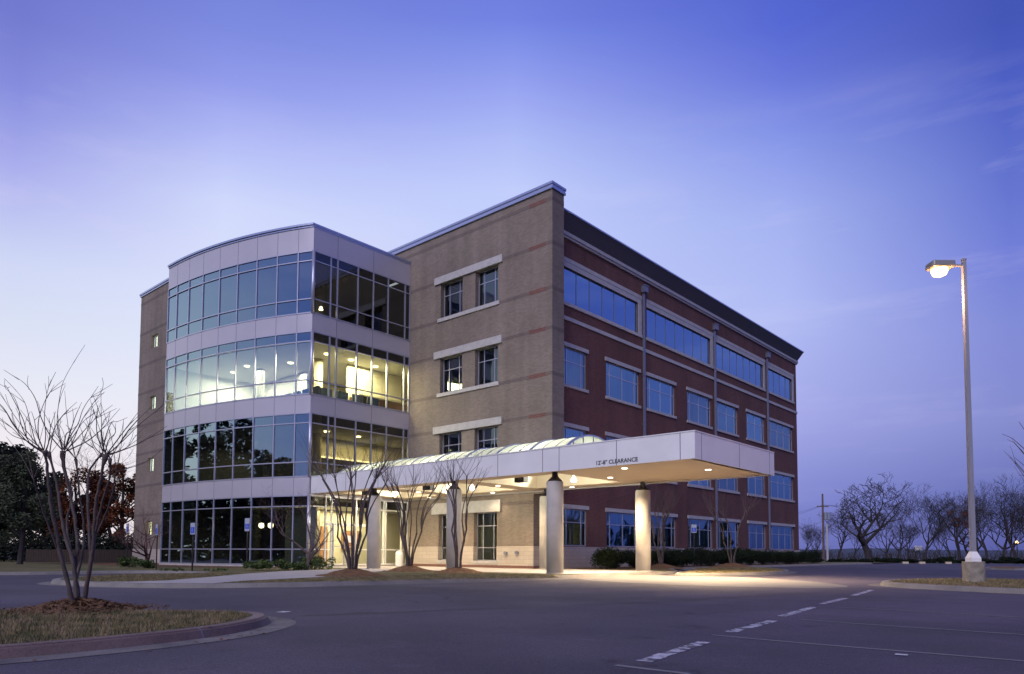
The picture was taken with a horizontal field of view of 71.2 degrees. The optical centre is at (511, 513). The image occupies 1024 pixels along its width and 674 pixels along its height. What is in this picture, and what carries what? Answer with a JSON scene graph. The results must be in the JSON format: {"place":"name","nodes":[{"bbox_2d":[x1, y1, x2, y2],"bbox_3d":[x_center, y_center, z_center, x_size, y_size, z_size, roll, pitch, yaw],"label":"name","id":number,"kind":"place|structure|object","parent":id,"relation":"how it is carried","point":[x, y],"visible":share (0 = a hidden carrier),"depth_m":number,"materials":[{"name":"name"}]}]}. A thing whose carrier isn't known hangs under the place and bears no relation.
{"place":"outdoors","nodes":[
{"label":"outdoors","id":0,"kind":"place"},
{"bbox_2d":[0,606,265,646],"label":"island lawn","id":1,"kind":"structure","parent":0,"point":[228,620],"depth_m":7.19,"materials":[{"name":"brown plant"}]},
{"bbox_2d":[3,597,168,616],"bbox_3d":[-5.721,1.208,9.470,2.208,0.200,2.225,-3,-4,41],"label":"mulch mound","id":2,"kind":"object","parent":1,"relation":"on","point":[79,604],"visible":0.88,"depth_m":9.18,"materials":[{"name":"brown wood"}]},
{"bbox_2d":[0,345,166,600],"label":"crape myrtle","id":3,"kind":"object","parent":2,"relation":"on","point":[46,453],"visible":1,"depth_m":9.44,"materials":[{"name":"brown plant"}]},
{"bbox_2d":[130,566,635,582],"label":"sidewalk","id":4,"kind":"structure","parent":0,"point":[272,575],"depth_m":26.73,"materials":[{"name":"grey concrete"}]},
{"bbox_2d":[311,430,774,573],"bbox_3d":[-0.143,-0.239,31.854,21.410,5.600,6.470,-3,-4,41],"label":"entrance canopy","id":5,"kind":"object","parent":4,"relation":"on","point":[552,469],"visible":0.96,"depth_m":28.41,"materials":[{"name":"grey metal"}]},
{"bbox_2d":[0,559,880,583],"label":"lawn","id":6,"kind":"structure","parent":0,"point":[12,566],"depth_m":30.57,"materials":[{"name":"green plant"}]},
{"bbox_2d":[0,450,62,563],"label":"broadleaf tree","id":7,"kind":"object","parent":6,"relation":"on","point":[14,514],"visible":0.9,"depth_m":41.81,"materials":[{"name":"green plant"}]},
{"bbox_2d":[0,441,65,554],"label":"evergreen tree","id":8,"kind":"object","parent":6,"relation":"on","point":[4,449],"visible":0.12,"depth_m":59.83,"materials":[{"name":"green plant"}]},
{"bbox_2d":[39,471,81,555],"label":"evergreen tree","id":9,"kind":"object","parent":6,"relation":"on","point":[43,482],"visible":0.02,"depth_m":67.83,"materials":[{"name":"green plant"}]},
{"bbox_2d":[43,467,110,538],"bbox_3d":[-36.963,0.314,60.280,4.598,8.310,5.237,-1,-4,26],"label":"russet tree","id":10,"kind":"object","parent":6,"relation":"on","point":[77,507],"visible":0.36,"depth_m":59.90,"materials":[{"name":"brown plant"}]},
{"bbox_2d":[26,549,131,562],"bbox_3d":[-29.896,3.026,49.516,6.966,1.018,0.024,1,-3,-8],"label":"board fence","id":11,"kind":"object","parent":6,"relation":"on","point":[37,555],"visible":0.46,"depth_m":49.40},
{"bbox_2d":[69,477,119,540],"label":"evergreen tree","id":12,"kind":"object","parent":6,"relation":"on","point":[84,496],"visible":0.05,"depth_m":65.81,"materials":[{"name":"green plant"}]},
{"bbox_2d":[85,463,135,548],"bbox_3d":[-31.753,0.030,58.316,5.665,8.708,4.651,1,-3,-12],"label":"russet tree","id":13,"kind":"object","parent":6,"relation":"on","point":[120,511],"visible":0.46,"depth_m":57.67,"materials":[{"name":"brown plant"}]},
{"bbox_2d":[117,555,138,567],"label":"shrub","id":14,"kind":"object","parent":6,"relation":"on","point":[123,561],"visible":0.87,"depth_m":33.13,"materials":[{"name":"green plant"}]},
{"bbox_2d":[108,495,173,559],"bbox_3d":[-17.616,1.014,33.865,3.063,4.257,3.510,0,-3,-4],"label":"bare tree","id":15,"kind":"object","parent":6,"relation":"on","point":[146,555],"visible":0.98,"depth_m":34.19,"materials":[{"name":"brown plant"}]},
{"bbox_2d":[81,572,240,581],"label":"grass","id":16,"kind":"structure","parent":6,"relation":"on","point":[156,576],"depth_m":21.33,"materials":[{"name":"green plant"}]},
{"bbox_2d":[242,558,271,569],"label":"shrub","id":17,"kind":"object","parent":6,"relation":"on","point":[259,564],"visible":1,"depth_m":29.42,"materials":[{"name":"green plant"}]},
{"bbox_2d":[245,479,347,569],"bbox_3d":[-9.602,0.644,31.370,3.925,4.734,5.545,-3,-4,41],"label":"bare tree","id":18,"kind":"object","parent":6,"relation":"on","point":[308,553],"visible":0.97,"depth_m":31.21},
{"bbox_2d":[301,555,335,569],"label":"shrub","id":19,"kind":"object","parent":6,"relation":"on","point":[316,564],"visible":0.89,"depth_m":31.50,"materials":[{"name":"green plant"}]},
{"bbox_2d":[315,568,386,576],"bbox_3d":[-5.228,1.944,23.449,2.553,0.280,2.405,-3,-4,41],"label":"mulch mound","id":20,"kind":"object","parent":6,"relation":"on","point":[353,572],"visible":0.92,"depth_m":22.93,"materials":[{"name":"brown wood"}]},
{"bbox_2d":[296,432,407,568],"bbox_3d":[-5.339,-0.477,23.502,3.881,4.944,3.555,-3,-4,41],"label":"crape myrtle","id":21,"kind":"object","parent":20,"relation":"on","point":[351,561],"visible":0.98,"depth_m":23.41,"materials":[{"name":"brown plant"}]},
{"bbox_2d":[224,572,557,582],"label":"grass","id":22,"kind":"structure","parent":6,"relation":"on","point":[447,575],"depth_m":21.77,"materials":[{"name":"green plant"}]},
{"bbox_2d":[383,566,432,571],"bbox_3d":[-4.284,2.284,29.455,2.294,0.279,2.368,-3,-4,41],"label":"mulch mound","id":23,"kind":"object","parent":6,"relation":"on","point":[408,569],"visible":0.97,"depth_m":28.92,"materials":[{"name":"brown wood"}]},
{"bbox_2d":[375,453,448,565],"bbox_3d":[-4.052,-0.123,29.494,3.507,4.915,3.497,1,-3,-8],"label":"crape myrtle","id":24,"kind":"object","parent":23,"relation":"on","point":[409,560],"visible":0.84,"depth_m":29.54,"materials":[{"name":"brown plant"}]},
{"bbox_2d":[78,562,831,569],"bbox_3d":[1.042,3.260,44.632,57.691,0.001,22.784,1,-3,-13],"label":"planting bed","id":25,"kind":"object","parent":6,"relation":"on","point":[597,568],"visible":0.58,"depth_m":39.34,"materials":[{"name":"brown soil"}]},
{"bbox_2d":[590,546,623,568],"bbox_3d":[4.596,2.196,35.137,1.705,1.202,1.814,-3,-4,41],"label":"clipped shrub","id":26,"kind":"object","parent":25,"relation":"on","point":[602,556],"visible":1,"depth_m":34.84,"materials":[{"name":"green plant"}]},
{"bbox_2d":[651,548,670,564],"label":"clipped shrub","id":27,"kind":"object","parent":25,"relation":"on","point":[654,558],"visible":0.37,"depth_m":39.26,"materials":[{"name":"green plant"}]},
{"bbox_2d":[651,564,684,568],"bbox_3d":[8.010,2.836,38.249,2.380,0.260,2.404,1,-3,-11],"label":"mulch mound","id":28,"kind":"object","parent":25,"relation":"on","point":[662,566],"visible":0.83,"depth_m":37.67,"materials":[{"name":"brown wood"}]},
{"bbox_2d":[627,484,683,563],"bbox_3d":[7.736,0.423,38.711,3.217,4.979,3.394,0,-3,13],"label":"crape myrtle","id":29,"kind":"object","parent":28,"relation":"on","point":[661,554],"visible":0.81,"depth_m":38.19,"materials":[{"name":"brown plant"}]},
{"bbox_2d":[665,548,686,565],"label":"clipped shrub","id":30,"kind":"object","parent":25,"relation":"on","point":[676,557],"visible":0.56,"depth_m":40.70,"materials":[{"name":"green plant"}]},
{"bbox_2d":[672,548,700,566],"bbox_3d":[10.191,2.644,42.297,1.804,1.214,2.139,-2,-4,29],"label":"clipped shrub","id":31,"kind":"object","parent":25,"relation":"on","point":[688,559],"visible":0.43,"depth_m":42.17,"materials":[{"name":"green plant"}]},
{"bbox_2d":[685,545,713,565],"bbox_3d":[11.239,2.630,43.736,2.030,1.366,1.728,-3,-4,44],"label":"clipped shrub","id":32,"kind":"object","parent":25,"relation":"on","point":[702,553],"visible":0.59,"depth_m":43.50,"materials":[{"name":"green plant"}]},
{"bbox_2d":[701,549,726,565],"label":"clipped shrub","id":33,"kind":"object","parent":25,"relation":"on","point":[716,556],"visible":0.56,"depth_m":44.84,"materials":[{"name":"green plant"}]},
{"bbox_2d":[732,547,751,563],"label":"clipped shrub","id":34,"kind":"object","parent":25,"relation":"on","point":[745,556],"visible":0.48,"depth_m":47.85,"materials":[{"name":"green plant"}]},
{"bbox_2d":[741,548,762,564],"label":"clipped shrub","id":35,"kind":"object","parent":25,"relation":"on","point":[753,559],"visible":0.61,"depth_m":49.63,"materials":[{"name":"green plant"}]},
{"bbox_2d":[752,549,774,564],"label":"clipped shrub","id":36,"kind":"object","parent":25,"relation":"on","point":[766,559],"visible":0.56,"depth_m":50.77,"materials":[{"name":"green plant"}]},
{"bbox_2d":[765,549,786,563],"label":"clipped shrub","id":37,"kind":"object","parent":25,"relation":"on","point":[779,557],"visible":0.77,"depth_m":52.31,"materials":[{"name":"green plant"}]},
{"bbox_2d":[803,549,823,563],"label":"clipped shrub","id":38,"kind":"object","parent":25,"relation":"on","point":[814,555],"visible":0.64,"depth_m":58.79,"materials":[{"name":"green plant"}]},
{"bbox_2d":[431,567,484,573],"bbox_3d":[-2.049,2.188,27.390,2.406,0.259,2.321,-3,-4,41],"label":"mulch mound","id":39,"kind":"object","parent":6,"relation":"on","point":[457,570],"visible":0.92,"depth_m":26.95,"materials":[{"name":"brown soil"}]},
{"bbox_2d":[431,449,491,567],"bbox_3d":[-2.188,-0.088,27.463,2.410,4.661,3.214,2,-4,-31],"label":"crape myrtle","id":40,"kind":"object","parent":39,"relation":"on","point":[454,524],"visible":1,"depth_m":27.22,"materials":[{"name":"brown plant"}]},
{"bbox_2d":[0,563,1023,673],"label":"parking lot","id":41,"kind":"structure","parent":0,"point":[594,633],"depth_m":8.35,"materials":[{"name":"grey asphalt"}]},
{"bbox_2d":[0,610,270,658],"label":"kerb","id":42,"kind":"structure","parent":41,"relation":"on","point":[28,649],"depth_m":6.54,"materials":[{"name":"grey concrete"}]},
{"bbox_2d":[0,617,295,663],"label":"gutter","id":43,"kind":"object","parent":41,"relation":"on","point":[275,624],"visible":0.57,"depth_m":6.61,"materials":[{"name":"concrete"}]},
{"bbox_2d":[0,563,871,587],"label":"kerb","id":44,"kind":"structure","parent":41,"relation":"on","point":[56,581],"depth_m":19.90,"materials":[{"name":"concrete"}]},
{"bbox_2d":[37,564,857,588],"bbox_3d":[-8.112,3.148,41.297,85.254,0.002,49.133,0,-3,-1],"label":"gutter","id":45,"kind":"object","parent":41,"relation":"on","point":[45,583],"visible":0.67,"depth_m":19.21,"materials":[{"name":"concrete"}]},
{"bbox_2d":[302,589,851,615],"bbox_3d":[1.461,1.710,14.960,12.702,0.001,4.898,2,-4,-30],"label":"asphalt seam","id":46,"kind":"object","parent":41,"relation":"on","point":[575,604],"visible":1,"depth_m":13.27,"materials":[{"name":"grey asphalt"}]},
{"bbox_2d":[578,575,847,587],"bbox_3d":[6.655,2.221,23.697,9.619,0.001,8.325,-3,-4,41],"label":"drive apron","id":47,"kind":"object","parent":41,"relation":"on","point":[716,581],"visible":0.85,"depth_m":22.54,"materials":[{"name":"beige concrete"}]},
{"bbox_2d":[675,567,789,575],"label":"kerb","id":48,"kind":"structure","parent":41,"relation":"on","point":[741,573],"depth_m":29.20,"materials":[{"name":"concrete"}]},
{"bbox_2d":[680,567,784,572],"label":"grass","id":49,"kind":"structure","parent":41,"relation":"on","point":[730,572],"depth_m":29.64,"materials":[{"name":"green plant"}]},
{"bbox_2d":[711,563,749,567],"bbox_3d":[12.565,2.985,40.925,2.608,0.300,2.620,-3,-4,41],"label":"mulch mound","id":50,"kind":"object","parent":49,"relation":"on","point":[730,565],"visible":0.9,"depth_m":40.41,"materials":[{"name":"brown soil"}]},
{"bbox_2d":[693,481,764,562],"bbox_3d":[12.631,0.444,41.033,4.299,5.176,3.498,-1,-3,18],"label":"crape myrtle","id":51,"kind":"object","parent":50,"relation":"on","point":[730,541],"visible":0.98,"depth_m":41.01,"materials":[{"name":"brown plant"}]},
{"bbox_2d":[638,590,872,661],"bbox_3d":[4.940,1.542,11.706,0.211,0.001,14.200,-2,-4,33],"label":"dashed line","id":52,"kind":"object","parent":41,"relation":"on","point":[657,656],"visible":1,"depth_m":7.99,"materials":[{"name":"paint"}]},
{"bbox_2d":[614,607,1023,673],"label":"stall lines","id":53,"kind":"object","parent":41,"relation":"on","point":[843,646],"visible":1,"depth_m":6.73,"materials":[{"name":"paint"}]},
{"bbox_2d":[880,578,1023,593],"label":"kerb","id":54,"kind":"structure","parent":41,"relation":"on","point":[958,588],"depth_m":17.41,"materials":[{"name":"concrete"}]},
{"bbox_2d":[0,0,1023,549],"label":"sky","id":55,"kind":"structure","parent":0,"point":[802,165],"materials":[{"name":"blue"}]},
{"bbox_2d":[7,548,1023,559],"bbox_3d":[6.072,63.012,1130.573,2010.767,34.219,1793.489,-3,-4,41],"label":"hills","id":56,"kind":"structure","parent":0,"point":[890,550],"depth_m":1436.87,"materials":[{"name":"green plant"}]},
{"bbox_2d":[8,558,1022,563],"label":"ground","id":57,"kind":"structure","parent":0,"point":[938,562],"depth_m":100.32,"materials":[{"name":"brown soil"}]},
{"bbox_2d":[0,529,133,561],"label":"hedge","id":58,"kind":"object","parent":57,"relation":"on","point":[9,548],"visible":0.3,"depth_m":52.75,"materials":[{"name":"green plant"}]},
{"bbox_2d":[41,422,136,546],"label":"bare tree","id":59,"kind":"object","parent":57,"relation":"on","point":[109,529],"visible":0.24,"depth_m":72.01,"materials":[{"name":"brown plant"}]},
{"bbox_2d":[132,180,803,568],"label":"medical office building","id":60,"kind":"structure","parent":57,"relation":"on","point":[538,314],"depth_m":39.73,"materials":[{"name":"beige brick"}]},
{"bbox_2d":[319,526,358,561],"bbox_3d":[-10.332,1.847,41.032,0.100,2.140,3.700,-3,-4,41],"label":"inner door","id":61,"kind":"structure","parent":60,"relation":"in","point":[348,532],"depth_m":40.68,"materials":[{"name":"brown wood"}]},
{"bbox_2d":[332,526,355,563],"bbox_3d":[-8.909,1.697,37.981,0.085,2.030,1.480,-3,-4,41],"label":"entrance door","id":62,"kind":"structure","parent":60,"relation":"in","point":[349,537],"depth_m":37.91,"materials":[{"name":"silver metal"}]},
{"bbox_2d":[443,355,461,392],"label":"window","id":63,"kind":"structure","parent":60,"relation":"in","point":[459,367],"depth_m":40.00,"materials":[{"name":"silver metal"}]},
{"bbox_2d":[444,279,462,316],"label":"window","id":64,"kind":"structure","parent":60,"relation":"in","point":[460,291],"depth_m":40.25,"materials":[{"name":"silver metal"}]},
{"bbox_2d":[477,512,496,560],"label":"window","id":65,"kind":"structure","parent":60,"relation":"in","point":[494,525],"depth_m":37.70,"materials":[{"name":"black glass"}]},
{"bbox_2d":[478,346,497,384],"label":"window","id":66,"kind":"structure","parent":60,"relation":"in","point":[484,361],"depth_m":38.23,"materials":[{"name":"silver metal"}]},
{"bbox_2d":[563,504,588,545],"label":"window","id":67,"kind":"structure","parent":60,"relation":"in","point":[566,522],"depth_m":37.88,"materials":[{"name":"blue metal"}]},
{"bbox_2d":[564,341,588,392],"bbox_3d":[2.818,-7.803,37.776,0.428,2.390,3.740,-3,-4,41],"label":"window","id":68,"kind":"structure","parent":60,"relation":"in","point":[573,366],"depth_m":38.52,"materials":[{"name":"blue glass"}]},
{"bbox_2d":[564,422,588,438],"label":"window","id":69,"kind":"structure","parent":60,"relation":"in","point":[568,433],"depth_m":38.12,"materials":[{"name":"blue glass"}]},
{"bbox_2d":[564,256,642,337],"bbox_3d":[4.807,-12.133,40.077,0.190,2.590,9.250,-3,-4,41],"label":"window","id":70,"kind":"structure","parent":60,"relation":"in","point":[582,294],"depth_m":40.38,"materials":[{"name":"blue glass"}]},
{"bbox_2d":[605,508,635,546],"bbox_3d":[6.350,0.875,41.345,0.416,2.170,3.790,-3,-4,41],"label":"window","id":71,"kind":"structure","parent":60,"relation":"in","point":[624,525],"depth_m":41.54,"materials":[{"name":"blue glass"}]},
{"bbox_2d":[605,356,640,408],"bbox_3d":[6.387,-7.562,41.815,0.427,2.390,3.790,-3,-4,41],"label":"window","id":72,"kind":"structure","parent":60,"relation":"in","point":[612,371],"depth_m":41.93,"materials":[{"name":"blue glass"}]},
{"bbox_2d":[646,372,676,418],"bbox_3d":[9.307,-7.365,45.120,0.428,2.390,3.740,-3,-4,41],"label":"window","id":73,"kind":"structure","parent":60,"relation":"in","point":[657,392],"depth_m":45.20,"materials":[{"name":"blue glass"}]},
{"bbox_2d":[651,512,677,547],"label":"window","id":74,"kind":"structure","parent":60,"relation":"in","point":[659,514],"depth_m":45.46,"materials":[{"name":"blue glass"}]},
{"bbox_2d":[646,299,713,368],"bbox_3d":[11.230,-11.700,47.347,0.190,2.590,9.150,-3,-4,41],"label":"window","id":75,"kind":"structure","parent":60,"relation":"in","point":[662,331],"depth_m":47.10,"materials":[{"name":"blue glass"}]},
{"bbox_2d":[686,387,712,429],"bbox_3d":[12.720,-7.135,48.983,0.427,2.390,3.740,-3,-4,41],"label":"window","id":76,"kind":"structure","parent":60,"relation":"in","point":[699,416],"depth_m":49.16,"materials":[{"name":"blue glass"}]},
{"bbox_2d":[687,515,713,547],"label":"window","id":77,"kind":"structure","parent":60,"relation":"in","point":[701,522],"depth_m":49.12,"materials":[{"name":"blue glass"}]},
{"bbox_2d":[717,398,738,436],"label":"window","id":78,"kind":"structure","parent":60,"relation":"in","point":[720,413],"depth_m":52.50,"materials":[{"name":"blue glass"}]},
{"bbox_2d":[718,478,739,493],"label":"window","id":79,"kind":"structure","parent":60,"relation":"in","point":[723,484],"depth_m":52.41,"materials":[{"name":"blue glass"}]},
{"bbox_2d":[718,518,740,548],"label":"window","id":80,"kind":"structure","parent":60,"relation":"in","point":[733,522],"depth_m":52.63,"materials":[{"name":"blue glass"}]},
{"bbox_2d":[716,335,765,391],"bbox_3d":[17.477,-11.278,54.417,0.190,2.590,8.880,-3,-4,41],"label":"window","id":81,"kind":"structure","parent":60,"relation":"in","point":[730,363],"depth_m":54.21,"materials":[{"name":"blue glass"}]},
{"bbox_2d":[746,409,765,444],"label":"window","id":82,"kind":"structure","parent":60,"relation":"in","point":[754,426],"depth_m":56.32,"materials":[{"name":"blue glass"}]},
{"bbox_2d":[747,476,766,497],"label":"window","id":83,"kind":"structure","parent":60,"relation":"in","point":[758,480],"depth_m":56.43,"materials":[{"name":"blue glass"}]},
{"bbox_2d":[747,520,766,548],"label":"window","id":84,"kind":"structure","parent":60,"relation":"in","point":[753,523],"depth_m":55.78,"materials":[{"name":"blue glass"}]},
{"bbox_2d":[769,417,793,452],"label":"window","id":85,"kind":"structure","parent":60,"relation":"in","point":[779,436],"depth_m":60.27,"materials":[{"name":"blue glass"}]},
{"bbox_2d":[768,362,794,403],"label":"window","id":86,"kind":"structure","parent":60,"relation":"in","point":[779,385],"depth_m":60.36,"materials":[{"name":"blue glass"}]},
{"bbox_2d":[770,470,794,502],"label":"window","id":87,"kind":"structure","parent":60,"relation":"in","point":[781,483],"depth_m":60.21,"materials":[{"name":"blue glass"}]},
{"bbox_2d":[771,522,794,549],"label":"window","id":88,"kind":"structure","parent":60,"relation":"in","point":[776,534],"depth_m":59.76,"materials":[{"name":"blue glass"}]},
{"bbox_2d":[799,518,821,551],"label":"bare tree","id":89,"kind":"object","parent":57,"relation":"on","point":[809,536],"visible":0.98,"depth_m":118.07,"materials":[{"name":"brown plant"}]},
{"bbox_2d":[818,503,862,558],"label":"bare tree","id":90,"kind":"object","parent":57,"relation":"on","point":[844,535],"visible":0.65,"depth_m":111.90,"materials":[{"name":"brown plant"}]},
{"bbox_2d":[831,471,912,559],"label":"bare tree","id":91,"kind":"object","parent":57,"relation":"on","point":[860,536],"visible":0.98,"depth_m":104.98,"materials":[{"name":"brown plant"}]},
{"bbox_2d":[856,502,903,555],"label":"bare tree","id":92,"kind":"object","parent":57,"relation":"on","point":[875,536],"visible":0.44,"depth_m":128.83,"materials":[{"name":"brown plant"}]},
{"bbox_2d":[864,491,929,558],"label":"bare tree","id":93,"kind":"object","parent":57,"relation":"on","point":[905,531],"visible":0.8,"depth_m":109.90,"materials":[{"name":"brown plant"}]},
{"bbox_2d":[888,519,928,558],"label":"bare tree","id":94,"kind":"object","parent":57,"relation":"on","point":[911,532],"visible":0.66,"depth_m":120.49,"materials":[{"name":"brown plant"}]},
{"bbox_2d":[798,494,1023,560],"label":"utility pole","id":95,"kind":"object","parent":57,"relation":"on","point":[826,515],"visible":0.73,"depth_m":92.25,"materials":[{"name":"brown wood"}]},
{"bbox_2d":[802,540,1023,562],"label":"brushwood","id":96,"kind":"object","parent":57,"relation":"on","point":[917,553],"visible":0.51,"depth_m":100.75,"materials":[{"name":"brown plant"}]},
{"bbox_2d":[893,484,953,561],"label":"bare tree","id":97,"kind":"object","parent":57,"relation":"on","point":[930,525],"visible":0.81,"depth_m":107.00,"materials":[{"name":"brown plant"}]},
{"bbox_2d":[916,485,993,559],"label":"bare tree","id":98,"kind":"object","parent":57,"relation":"on","point":[953,519],"visible":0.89,"depth_m":103.63,"materials":[{"name":"brown plant"}]},
{"bbox_2d":[933,482,1009,553],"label":"bare tree","id":99,"kind":"object","parent":57,"relation":"on","point":[984,536],"visible":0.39,"depth_m":119.59,"materials":[{"name":"brown plant"}]},
{"bbox_2d":[956,484,1001,559],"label":"bare tree","id":100,"kind":"object","parent":57,"relation":"on","point":[978,512],"visible":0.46,"depth_m":106.44,"materials":[{"name":"brown plant"}]},
{"bbox_2d":[962,473,1023,556],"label":"bare tree","id":101,"kind":"object","parent":57,"relation":"on","point":[1008,530],"visible":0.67,"depth_m":111.34,"materials":[{"name":"brown plant"}]},
{"bbox_2d":[982,487,1023,557],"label":"bare tree","id":102,"kind":"object","parent":57,"relation":"on","point":[1009,536],"visible":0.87,"depth_m":110.58,"materials":[{"name":"brown plant"}]},
{"bbox_2d":[882,577,1023,587],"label":"grass","id":103,"kind":"structure","parent":0,"point":[959,584],"depth_m":18.98,"materials":[{"name":"green plant"}]},
{"bbox_2d":[925,258,985,581],"bbox_3d":[12.765,-2.686,20.541,1.305,9.443,0.570,0,-3,-1],"label":"parking lot lamp","id":104,"kind":"object","parent":103,"relation":"on","point":[973,567],"visible":0.94,"depth_m":20.50,"materials":[{"name":"metal"}]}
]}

